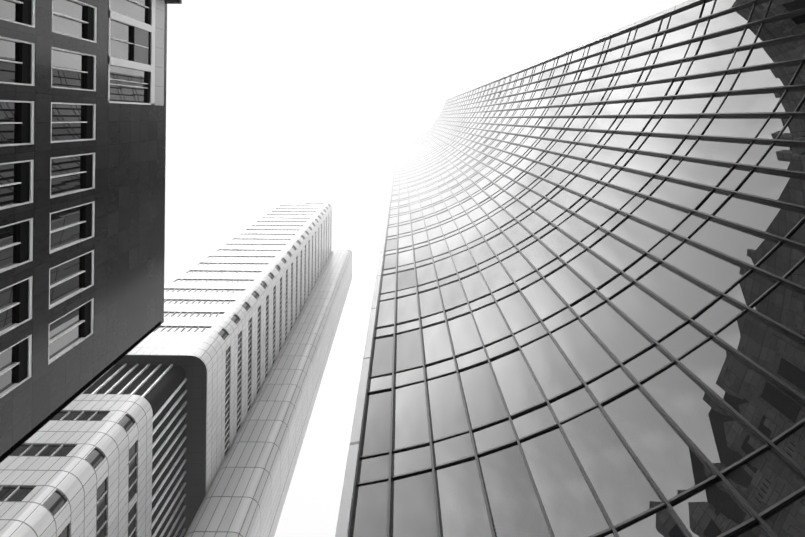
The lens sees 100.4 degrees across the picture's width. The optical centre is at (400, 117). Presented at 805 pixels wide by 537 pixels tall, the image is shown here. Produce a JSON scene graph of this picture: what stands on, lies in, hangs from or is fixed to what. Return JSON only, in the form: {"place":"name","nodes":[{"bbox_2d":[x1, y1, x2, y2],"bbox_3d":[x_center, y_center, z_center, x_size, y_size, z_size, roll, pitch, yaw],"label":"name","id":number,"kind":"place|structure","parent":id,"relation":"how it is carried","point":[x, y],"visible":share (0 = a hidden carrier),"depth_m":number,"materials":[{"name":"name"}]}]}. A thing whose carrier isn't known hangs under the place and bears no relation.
{"place":"outdoors","nodes":[
{"label":"outdoors","id":0,"kind":"place"},
{"bbox_2d":[0,0,181,462],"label":"granite building","id":1,"kind":"structure","parent":0,"point":[82,155],"depth_m":18.64,"materials":[{"name":"black stone"}]},
{"bbox_2d":[164,0,687,536],"label":"sky","id":2,"kind":"structure","parent":0,"point":[269,103],"materials":[{"name":"white"}]},
{"bbox_2d":[335,0,804,536],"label":"glass tower","id":3,"kind":"structure","parent":0,"point":[587,314],"depth_m":13.07,"materials":[{"name":"black glass"}]},
{"bbox_3d":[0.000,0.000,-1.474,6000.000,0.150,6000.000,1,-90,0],"label":"ground","id":4,"kind":"structure","parent":0,"visible":0},
{"bbox_2d":[0,201,331,536],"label":"white tower","id":5,"kind":"structure","parent":4,"relation":"on","point":[165,391],"depth_m":47.85,"materials":[{"name":"concrete"}]},
{"bbox_2d":[0,203,330,536],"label":"windows","id":6,"kind":"structure","parent":5,"relation":"attached to","point":[56,500],"depth_m":54.46,"materials":[{"name":"grey glass"}]},
{"bbox_2d":[184,249,351,536],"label":"tower slab","id":7,"kind":"structure","parent":4,"relation":"on","point":[246,494],"depth_m":58.98,"materials":[{"name":"concrete"}]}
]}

